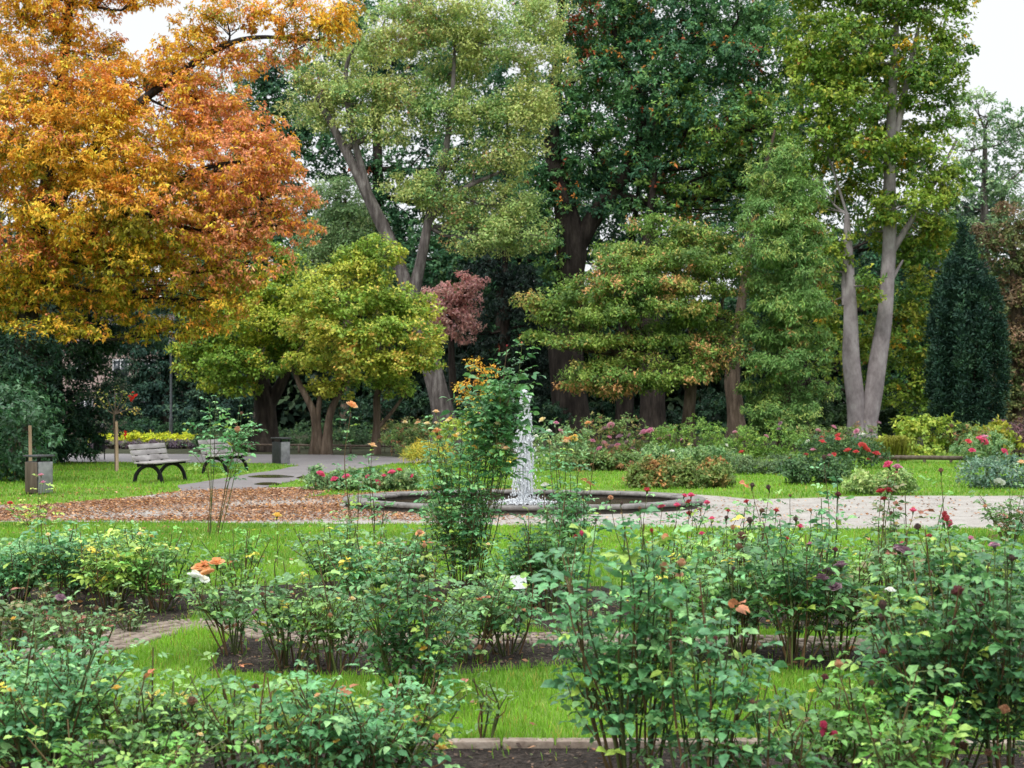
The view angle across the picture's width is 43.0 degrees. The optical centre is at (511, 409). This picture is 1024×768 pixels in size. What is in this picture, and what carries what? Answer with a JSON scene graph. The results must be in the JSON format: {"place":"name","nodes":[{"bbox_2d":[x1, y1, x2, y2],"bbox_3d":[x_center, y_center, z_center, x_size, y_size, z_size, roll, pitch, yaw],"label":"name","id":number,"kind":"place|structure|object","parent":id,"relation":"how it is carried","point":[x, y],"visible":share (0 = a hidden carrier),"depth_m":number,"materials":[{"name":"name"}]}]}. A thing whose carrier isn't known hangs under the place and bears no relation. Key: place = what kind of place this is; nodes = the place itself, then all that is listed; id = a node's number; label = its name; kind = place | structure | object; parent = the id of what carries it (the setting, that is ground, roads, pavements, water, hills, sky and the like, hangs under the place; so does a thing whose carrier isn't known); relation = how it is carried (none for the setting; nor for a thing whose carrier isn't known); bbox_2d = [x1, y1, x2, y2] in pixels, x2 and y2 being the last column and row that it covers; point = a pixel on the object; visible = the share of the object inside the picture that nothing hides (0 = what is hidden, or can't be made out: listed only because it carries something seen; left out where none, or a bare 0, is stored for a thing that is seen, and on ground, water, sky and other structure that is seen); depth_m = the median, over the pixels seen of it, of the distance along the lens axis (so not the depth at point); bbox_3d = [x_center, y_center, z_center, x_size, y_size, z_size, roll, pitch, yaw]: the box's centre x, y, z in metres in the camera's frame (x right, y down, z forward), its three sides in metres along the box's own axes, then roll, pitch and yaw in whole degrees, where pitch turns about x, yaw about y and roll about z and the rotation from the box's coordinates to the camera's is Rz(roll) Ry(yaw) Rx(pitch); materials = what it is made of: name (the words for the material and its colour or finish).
{"place":"outdoors","nodes":[
{"label":"outdoors","id":0,"kind":"place"},
{"bbox_2d":[63,454,443,491],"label":"asphalt path","id":1,"kind":"structure","parent":0,"point":[304,462],"depth_m":39.27,"materials":[{"name":"grey asphalt"}]},
{"bbox_2d":[0,618,1022,663],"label":"brick path","id":2,"kind":"structure","parent":0,"point":[142,633],"depth_m":9.01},
{"bbox_2d":[0,452,1023,760],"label":"lawn","id":3,"kind":"structure","parent":0,"point":[286,560],"depth_m":14.36,"materials":[{"name":"green plant"}]},
{"bbox_2d":[0,374,67,481],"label":"laurel bush","id":4,"kind":"object","parent":3,"relation":"on","point":[31,414],"visible":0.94,"depth_m":28.71,"materials":[{"name":"green plant"}]},
{"bbox_2d":[0,563,77,668],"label":"rose bush","id":5,"kind":"object","parent":3,"relation":"on","point":[7,614],"visible":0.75,"depth_m":8.00,"materials":[{"name":"green plant"}]},
{"bbox_2d":[0,630,138,738],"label":"rose bush","id":6,"kind":"object","parent":3,"relation":"on","point":[57,659],"visible":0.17,"depth_m":6.18,"materials":[{"name":"green plant"}]},
{"bbox_2d":[24,582,134,668],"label":"rose bush","id":7,"kind":"object","parent":3,"relation":"on","point":[60,630],"visible":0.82,"depth_m":7.89,"materials":[{"name":"green plant"}]},
{"bbox_2d":[0,306,178,463],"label":"dark evergreen","id":8,"kind":"object","parent":3,"relation":"on","point":[40,369],"visible":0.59,"depth_m":38.64,"materials":[{"name":"green plant"}]},
{"bbox_2d":[128,443,189,482],"bbox_3d":[-7.822,1.179,28.903,0.730,0.856,1.750,0,0,10],"label":"park bench","id":9,"kind":"object","parent":3,"relation":"on","point":[160,450],"visible":0.98,"depth_m":28.73,"materials":[{"name":"wood"}]},
{"bbox_2d":[0,0,366,465],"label":"autumn tree","id":10,"kind":"object","parent":3,"relation":"on","point":[125,241],"visible":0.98,"depth_m":35.36,"materials":[{"name":"orange plant"}]},
{"bbox_2d":[182,395,267,534],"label":"rose bush","id":11,"kind":"object","parent":3,"relation":"on","point":[237,429],"visible":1,"depth_m":16.56,"materials":[{"name":"green plant"}]},
{"bbox_2d":[313,524,424,607],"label":"rose bush","id":12,"kind":"object","parent":3,"relation":"on","point":[358,571],"visible":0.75,"depth_m":10.33,"materials":[{"name":"green plant"}]},
{"bbox_2d":[335,465,427,490],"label":"rose bush","id":13,"kind":"object","parent":3,"relation":"on","point":[400,479],"visible":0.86,"depth_m":25.63,"materials":[{"name":"green plant"}]},
{"bbox_2d":[334,529,480,705],"bbox_3d":[-0.550,1.130,7.018,0.791,1.007,0.716,0,0,0],"label":"rose bush","id":14,"kind":"object","parent":3,"relation":"on","point":[418,643],"visible":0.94,"depth_m":6.94,"materials":[{"name":"green plant"}]},
{"bbox_2d":[0,578,1021,648],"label":"soil bed","id":15,"kind":"object","parent":3,"relation":"on","point":[177,612],"visible":0.14,"depth_m":10.59,"materials":[{"name":"brown soil"}]},
{"bbox_2d":[0,537,53,603],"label":"rose bush","id":16,"kind":"object","parent":15,"relation":"on","point":[8,578],"visible":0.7,"depth_m":10.60,"materials":[{"name":"green plant"}]},
{"bbox_2d":[5,519,107,605],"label":"rose bush","id":17,"kind":"object","parent":15,"relation":"on","point":[62,564],"visible":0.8,"depth_m":10.51,"materials":[{"name":"green plant"}]},
{"bbox_2d":[60,520,168,610],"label":"rose bush","id":18,"kind":"object","parent":15,"relation":"on","point":[100,584],"visible":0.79,"depth_m":10.31,"materials":[{"name":"green plant"}]},
{"bbox_2d":[89,525,225,612],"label":"rose bush","id":19,"kind":"object","parent":15,"relation":"on","point":[163,574],"visible":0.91,"depth_m":10.23,"materials":[{"name":"green plant"}]},
{"bbox_2d":[198,523,278,600],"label":"rose bush","id":20,"kind":"object","parent":15,"relation":"on","point":[245,551],"visible":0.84,"depth_m":11.07,"materials":[{"name":"green plant"}]},
{"bbox_2d":[284,515,393,590],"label":"rose bush","id":21,"kind":"object","parent":15,"relation":"on","point":[327,567],"visible":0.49,"depth_m":11.38,"materials":[{"name":"green plant"}]},
{"bbox_2d":[371,517,465,599],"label":"rose bush","id":22,"kind":"object","parent":15,"relation":"on","point":[414,564],"visible":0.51,"depth_m":10.93,"materials":[{"name":"green plant"}]},
{"bbox_2d":[414,472,501,593],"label":"climbing rose","id":23,"kind":"object","parent":15,"relation":"on","point":[463,533],"visible":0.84,"depth_m":11.24,"materials":[{"name":"plant"}]},
{"bbox_2d":[407,409,517,588],"bbox_3d":[-0.425,0.802,11.429,0.962,1.659,0.875,0,0,0],"label":"climbing rose","id":24,"kind":"object","parent":15,"relation":"on","point":[445,485],"visible":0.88,"depth_m":11.28,"materials":[{"name":"plant"}]},
{"bbox_2d":[439,339,545,586],"bbox_3d":[-0.103,0.504,11.449,0.870,2.256,0.866,0,0,-39],"label":"climbing rose","id":25,"kind":"object","parent":15,"relation":"on","point":[500,405],"visible":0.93,"depth_m":11.36,"materials":[{"name":"plant"}]},
{"bbox_2d":[1,587,1023,767],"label":"soil crumbs","id":26,"kind":"object","parent":15,"relation":"on","point":[573,749],"visible":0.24,"depth_m":8.48,"materials":[{"name":"brown soil"}]},
{"bbox_2d":[497,496,600,611],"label":"rose bush","id":27,"kind":"object","parent":15,"relation":"on","point":[545,543],"visible":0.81,"depth_m":10.23,"materials":[{"name":"green plant"}]},
{"bbox_2d":[528,420,611,595],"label":"climbing rose","id":28,"kind":"object","parent":15,"relation":"on","point":[584,523],"visible":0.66,"depth_m":11.00,"materials":[{"name":"plant"}]},
{"bbox_2d":[594,487,753,590],"bbox_3d":[1.224,1.107,9.953,1.229,1.050,0.663,0,0,0],"label":"rose bush","id":29,"kind":"object","parent":15,"relation":"on","point":[689,513],"visible":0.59,"depth_m":9.86,"materials":[{"name":"green plant"}]},
{"bbox_2d":[20,737,1023,750],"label":"edging kerb","id":30,"kind":"structure","parent":3,"relation":"on","point":[478,743],"depth_m":6.12,"materials":[{"name":"stone"}]},
{"bbox_2d":[342,389,705,514],"bbox_3d":[0.200,0.663,21.700,6.040,2.053,4.106,0,0,0],"label":"fountain","id":31,"kind":"object","parent":3,"relation":"on","point":[519,498],"visible":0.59,"depth_m":21.62,"materials":[{"name":"stone"}]},
{"bbox_2d":[530,417,597,469],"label":"rose bush","id":32,"kind":"object","parent":3,"relation":"on","point":[555,449],"visible":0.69,"depth_m":34.39,"materials":[{"name":"green plant"}]},
{"bbox_2d":[555,445,642,471],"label":"hedge","id":33,"kind":"object","parent":3,"relation":"on","point":[613,463],"visible":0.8,"depth_m":33.85,"materials":[{"name":"green plant"}]},
{"bbox_2d":[558,411,650,456],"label":"rose bush","id":34,"kind":"object","parent":3,"relation":"on","point":[628,444],"visible":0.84,"depth_m":44.48,"materials":[{"name":"green plant"}]},
{"bbox_2d":[206,629,1023,674],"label":"soil bed","id":35,"kind":"object","parent":3,"relation":"in","point":[255,663],"visible":0.32,"depth_m":8.33,"materials":[{"name":"brown soil"}]},
{"bbox_2d":[173,557,274,655],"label":"rose bush","id":36,"kind":"object","parent":35,"relation":"on","point":[202,573],"visible":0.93,"depth_m":8.39,"materials":[{"name":"green plant"}]},
{"bbox_2d":[228,555,346,668],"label":"rose bush","id":37,"kind":"object","parent":35,"relation":"on","point":[279,619],"visible":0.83,"depth_m":7.99,"materials":[{"name":"green plant"}]},
{"bbox_2d":[286,564,385,673],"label":"rose bush","id":38,"kind":"object","parent":35,"relation":"on","point":[337,623],"visible":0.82,"depth_m":7.86,"materials":[{"name":"green plant"}]},
{"bbox_2d":[417,562,531,663],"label":"rose bush","id":39,"kind":"object","parent":35,"relation":"on","point":[502,587],"visible":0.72,"depth_m":8.21,"materials":[{"name":"green plant"}]},
{"bbox_2d":[450,574,550,656],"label":"rose bush","id":40,"kind":"object","parent":35,"relation":"on","point":[531,610],"visible":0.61,"depth_m":8.46,"materials":[{"name":"green plant"}]},
{"bbox_2d":[609,536,729,659],"bbox_3d":[1.009,1.219,8.254,0.794,0.827,0.740,0,0,0],"label":"rose bush","id":41,"kind":"object","parent":35,"relation":"on","point":[695,593],"visible":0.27,"depth_m":8.23,"materials":[{"name":"green plant"}]},
{"bbox_2d":[683,514,787,654],"bbox_3d":[1.471,1.152,8.485,0.778,0.963,0.683,0,0,-33],"label":"rose bush","id":42,"kind":"object","parent":35,"relation":"on","point":[740,588],"visible":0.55,"depth_m":8.37,"materials":[{"name":"green plant"}]},
{"bbox_2d":[734,510,861,669],"bbox_3d":[1.772,1.125,8.075,0.794,1.015,0.745,0,0,0],"label":"rose bush","id":43,"kind":"object","parent":35,"relation":"on","point":[786,582],"visible":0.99,"depth_m":7.99,"materials":[{"name":"green plant"}]},
{"bbox_2d":[789,546,885,665],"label":"rose bush","id":44,"kind":"object","parent":35,"relation":"on","point":[840,565],"visible":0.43,"depth_m":8.20,"materials":[{"name":"green plant"}]},
{"bbox_2d":[833,512,948,668],"bbox_3d":[2.350,1.131,8.075,0.731,1.003,0.766,0,0,0],"label":"rose bush","id":45,"kind":"object","parent":35,"relation":"on","point":[900,548],"visible":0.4,"depth_m":7.98,"materials":[{"name":"green plant"}]},
{"bbox_2d":[863,460,924,639],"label":"rose bush","id":46,"kind":"object","parent":35,"relation":"on","point":[888,463],"visible":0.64,"depth_m":8.78,"materials":[{"name":"green plant"}]},
{"bbox_2d":[897,511,1023,665],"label":"rose bush","id":47,"kind":"object","parent":35,"relation":"on","point":[947,565],"visible":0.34,"depth_m":7.90,"materials":[{"name":"green plant"}]},
{"bbox_2d":[620,452,737,488],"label":"shrub","id":48,"kind":"object","parent":3,"relation":"on","point":[686,472],"visible":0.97,"depth_m":26.53,"materials":[{"name":"green plant"}]},
{"bbox_2d":[645,413,727,456],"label":"shrub","id":49,"kind":"object","parent":3,"relation":"on","point":[677,445],"visible":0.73,"depth_m":43.77,"materials":[{"name":"green plant"}]},
{"bbox_2d":[629,442,746,466],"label":"rose bush","id":50,"kind":"object","parent":3,"relation":"on","point":[697,454],"visible":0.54,"depth_m":34.35,"materials":[{"name":"green plant"}]},
{"bbox_2d":[714,419,810,458],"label":"shrub","id":51,"kind":"object","parent":3,"relation":"on","point":[764,449],"visible":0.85,"depth_m":42.55,"materials":[{"name":"green plant"}]},
{"bbox_2d":[775,450,857,484],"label":"shrub","id":52,"kind":"object","parent":3,"relation":"on","point":[794,470],"visible":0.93,"depth_m":27.83,"materials":[{"name":"green plant"}]},
{"bbox_2d":[796,454,859,637],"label":"rose bush","id":53,"kind":"object","parent":3,"relation":"on","point":[821,511],"visible":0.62,"depth_m":8.96,"materials":[{"name":"green plant"}]},
{"bbox_2d":[789,431,892,466],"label":"rose bush","id":54,"kind":"object","parent":3,"relation":"on","point":[860,447],"visible":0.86,"depth_m":35.60,"materials":[{"name":"green plant"}]},
{"bbox_2d":[839,467,918,494],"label":"shrub","id":55,"kind":"object","parent":3,"relation":"on","point":[859,482],"visible":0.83,"depth_m":24.44,"materials":[{"name":"green plant"}]},
{"bbox_2d":[878,412,960,455],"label":"shrub","id":56,"kind":"object","parent":3,"relation":"on","point":[932,445],"visible":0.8,"depth_m":42.63,"materials":[{"name":"green plant"}]},
{"bbox_2d":[949,430,1015,464],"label":"rose bush","id":57,"kind":"object","parent":3,"relation":"on","point":[986,448],"visible":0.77,"depth_m":37.70,"materials":[{"name":"green plant"}]},
{"bbox_2d":[954,434,1023,488],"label":"rose bush","id":58,"kind":"object","parent":3,"relation":"on","point":[992,473],"visible":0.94,"depth_m":26.40,"materials":[{"name":"green plant"}]},
{"bbox_2d":[966,482,1023,544],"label":"rose bush","id":59,"kind":"object","parent":3,"relation":"on","point":[1005,528],"visible":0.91,"depth_m":15.35,"materials":[{"name":"green plant"}]},
{"bbox_2d":[0,487,1023,528],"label":"gravel path","id":60,"kind":"structure","parent":0,"point":[969,518],"depth_m":20.17,"materials":[{"name":"grey gravel"}]},
{"bbox_2d":[0,486,1022,534],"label":"fallen leaves","id":61,"kind":"object","parent":60,"relation":"on","point":[124,503],"visible":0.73,"depth_m":20.95,"materials":[{"name":"brown plant"}]},
{"bbox_2d":[0,746,1023,767],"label":"soil bed","id":62,"kind":"object","parent":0,"point":[480,759],"visible":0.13,"depth_m":5.92,"materials":[{"name":"brown soil"}]},
{"bbox_2d":[0,590,138,767],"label":"rose bush","id":63,"kind":"object","parent":62,"relation":"on","point":[34,706],"visible":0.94,"depth_m":5.38,"materials":[{"name":"green plant"}]},
{"bbox_2d":[0,714,256,767],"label":"rose bush","id":64,"kind":"object","parent":62,"relation":"on","point":[136,759],"visible":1,"depth_m":5.03,"materials":[{"name":"green plant"}]},
{"bbox_2d":[68,638,239,767],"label":"rose bush","id":65,"kind":"object","parent":62,"relation":"on","point":[136,716],"visible":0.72,"depth_m":5.40,"materials":[{"name":"green plant"}]},
{"bbox_2d":[161,647,311,767],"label":"rose bush","id":66,"kind":"object","parent":62,"relation":"on","point":[233,713],"visible":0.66,"depth_m":5.49,"materials":[{"name":"green plant"}]},
{"bbox_2d":[226,659,369,767],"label":"rose bush","id":67,"kind":"object","parent":62,"relation":"on","point":[291,709],"visible":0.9,"depth_m":5.27,"materials":[{"name":"green plant"}]},
{"bbox_2d":[276,656,472,767],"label":"rose bush","id":68,"kind":"object","parent":62,"relation":"on","point":[373,734],"visible":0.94,"depth_m":5.31,"materials":[{"name":"green plant"}]},
{"bbox_2d":[521,501,739,767],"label":"rose bush","id":69,"kind":"object","parent":62,"relation":"on","point":[627,660],"visible":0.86,"depth_m":5.22,"materials":[{"name":"green plant"}]},
{"bbox_2d":[623,563,787,767],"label":"rose bush","id":70,"kind":"object","parent":62,"relation":"on","point":[725,692],"visible":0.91,"depth_m":5.06,"materials":[{"name":"green plant"}]},
{"bbox_2d":[688,667,838,767],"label":"rose bush","id":71,"kind":"object","parent":62,"relation":"on","point":[752,706],"visible":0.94,"depth_m":4.94,"materials":[{"name":"green plant"}]},
{"bbox_2d":[749,630,928,767],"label":"rose bush","id":72,"kind":"object","parent":62,"relation":"on","point":[843,733],"visible":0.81,"depth_m":5.25,"materials":[{"name":"green plant"}]},
{"bbox_2d":[829,663,972,767],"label":"rose bush","id":73,"kind":"object","parent":62,"relation":"on","point":[880,755],"visible":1,"depth_m":4.67,"materials":[{"name":"green plant"}]},
{"bbox_2d":[842,528,1023,767],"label":"rose bush","id":74,"kind":"object","parent":62,"relation":"on","point":[934,652],"visible":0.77,"depth_m":5.19,"materials":[{"name":"green plant"}]},
{"bbox_2d":[922,538,1023,767],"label":"rose bush","id":75,"kind":"object","parent":62,"relation":"on","point":[992,688],"visible":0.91,"depth_m":5.07,"materials":[{"name":"green plant"}]},
{"bbox_2d":[0,0,1023,314],"label":"sky","id":76,"kind":"structure","parent":0,"point":[998,29],"materials":[{"name":"white"}]},
{"bbox_2d":[9,430,1017,462],"bbox_3d":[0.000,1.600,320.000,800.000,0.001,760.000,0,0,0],"label":"ground","id":77,"kind":"structure","parent":0,"point":[361,451],"depth_m":52.66,"materials":[{"name":"brown soil"}]},
{"bbox_2d":[91,310,254,435],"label":"dark evergreen","id":78,"kind":"object","parent":77,"relation":"on","point":[155,402],"visible":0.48,"depth_m":62.49,"materials":[{"name":"green plant"}]},
{"bbox_2d":[145,42,347,427],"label":"background tree","id":79,"kind":"object","parent":77,"relation":"on","point":[265,88],"visible":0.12,"depth_m":81.13,"materials":[{"name":"green plant"}]},
{"bbox_2d":[164,237,329,451],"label":"spreading tree","id":80,"kind":"object","parent":77,"relation":"on","point":[251,355],"visible":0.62,"depth_m":49.29,"materials":[{"name":"green plant"}]},
{"bbox_2d":[286,172,409,439],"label":"feathery tree","id":81,"kind":"object","parent":77,"relation":"on","point":[348,235],"visible":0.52,"depth_m":66.42,"materials":[{"name":"green plant"}]},
{"bbox_2d":[276,232,448,454],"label":"spreading tree","id":82,"kind":"object","parent":77,"relation":"on","point":[393,371],"visible":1,"depth_m":46.23,"materials":[{"name":"green plant"}]},
{"bbox_2d":[321,383,431,442],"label":"shrub","id":83,"kind":"object","parent":77,"relation":"on","point":[423,401],"visible":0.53,"depth_m":63.36,"materials":[{"name":"green plant"}]},
{"bbox_2d":[287,0,544,433],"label":"background tree","id":84,"kind":"object","parent":77,"relation":"on","point":[377,168],"visible":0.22,"depth_m":83.20,"materials":[{"name":"green plant"}]},
{"bbox_2d":[272,0,586,443],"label":"leaning tree","id":85,"kind":"object","parent":77,"relation":"on","point":[496,229],"visible":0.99,"depth_m":61.80,"materials":[{"name":"green plant"}]},
{"bbox_2d":[420,270,490,417],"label":"plum tree","id":86,"kind":"object","parent":77,"relation":"on","point":[462,317],"visible":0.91,"depth_m":70.75,"materials":[{"name":"red plant"}]},
{"bbox_2d":[419,228,553,420],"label":"drooping conifer","id":87,"kind":"object","parent":77,"relation":"on","point":[503,310],"visible":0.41,"depth_m":75.57,"materials":[{"name":"green plant"}]},
{"bbox_2d":[0,163,1023,431],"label":"woodland","id":88,"kind":"object","parent":77,"relation":"on","point":[290,409],"visible":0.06,"depth_m":95.51,"materials":[{"name":"green plant"}]},
{"bbox_2d":[388,37,656,377],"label":"background tree","id":89,"kind":"object","parent":77,"relation":"on","point":[441,269],"visible":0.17,"depth_m":79.47,"materials":[{"name":"green plant"}]},
{"bbox_2d":[508,209,776,447],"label":"layered tree","id":90,"kind":"object","parent":77,"relation":"on","point":[690,243],"visible":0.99,"depth_m":53.08,"materials":[{"name":"green plant"}]},
{"bbox_2d":[578,170,713,440],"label":"shaded tree","id":91,"kind":"object","parent":77,"relation":"on","point":[652,414],"visible":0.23,"depth_m":68.80,"materials":[{"name":"green plant"}]},
{"bbox_2d":[542,17,759,238],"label":"background tree","id":92,"kind":"object","parent":77,"relation":"on","point":[685,177],"visible":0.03,"depth_m":88.18,"materials":[{"name":"green plant"}]},
{"bbox_2d":[499,0,828,439],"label":"broad tree","id":93,"kind":"object","parent":77,"relation":"on","point":[681,132],"visible":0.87,"depth_m":69.16,"materials":[{"name":"green plant"}]},
{"bbox_2d":[672,376,805,440],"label":"shrub","id":94,"kind":"object","parent":77,"relation":"on","point":[720,407],"visible":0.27,"depth_m":67.38,"materials":[{"name":"green plant"}]},
{"bbox_2d":[719,127,819,441],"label":"shaded tree","id":95,"kind":"object","parent":77,"relation":"on","point":[735,417],"visible":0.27,"depth_m":65.85,"materials":[{"name":"green plant"}]},
{"bbox_2d":[727,138,842,448],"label":"feathery conifer","id":96,"kind":"object","parent":77,"relation":"on","point":[788,334],"visible":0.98,"depth_m":53.21,"materials":[{"name":"green plant"}]},
{"bbox_2d":[637,60,946,433],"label":"background tree","id":97,"kind":"object","parent":77,"relation":"on","point":[858,249],"visible":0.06,"depth_m":85.38,"materials":[{"name":"green plant"}]},
{"bbox_2d":[798,384,932,438],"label":"shrub","id":98,"kind":"object","parent":77,"relation":"on","point":[833,415],"visible":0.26,"depth_m":65.19,"materials":[{"name":"green plant"}]},
{"bbox_2d":[758,0,981,440],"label":"twin trunk tree","id":99,"kind":"object","parent":77,"relation":"on","point":[891,147],"visible":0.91,"depth_m":57.71,"materials":[{"name":"green plant"}]},
{"bbox_2d":[920,215,1012,448],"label":"columnar yew","id":100,"kind":"object","parent":77,"relation":"on","point":[967,355],"visible":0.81,"depth_m":51.06,"materials":[{"name":"green plant"}]},
{"bbox_2d":[942,85,1023,408],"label":"background tree","id":101,"kind":"object","parent":77,"relation":"on","point":[987,183],"visible":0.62,"depth_m":87.67,"materials":[{"name":"green plant"}]},
{"bbox_2d":[964,201,1023,439],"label":"rusty tree","id":102,"kind":"object","parent":77,"relation":"on","point":[1006,238],"visible":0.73,"depth_m":63.54,"materials":[{"name":"brown plant"}]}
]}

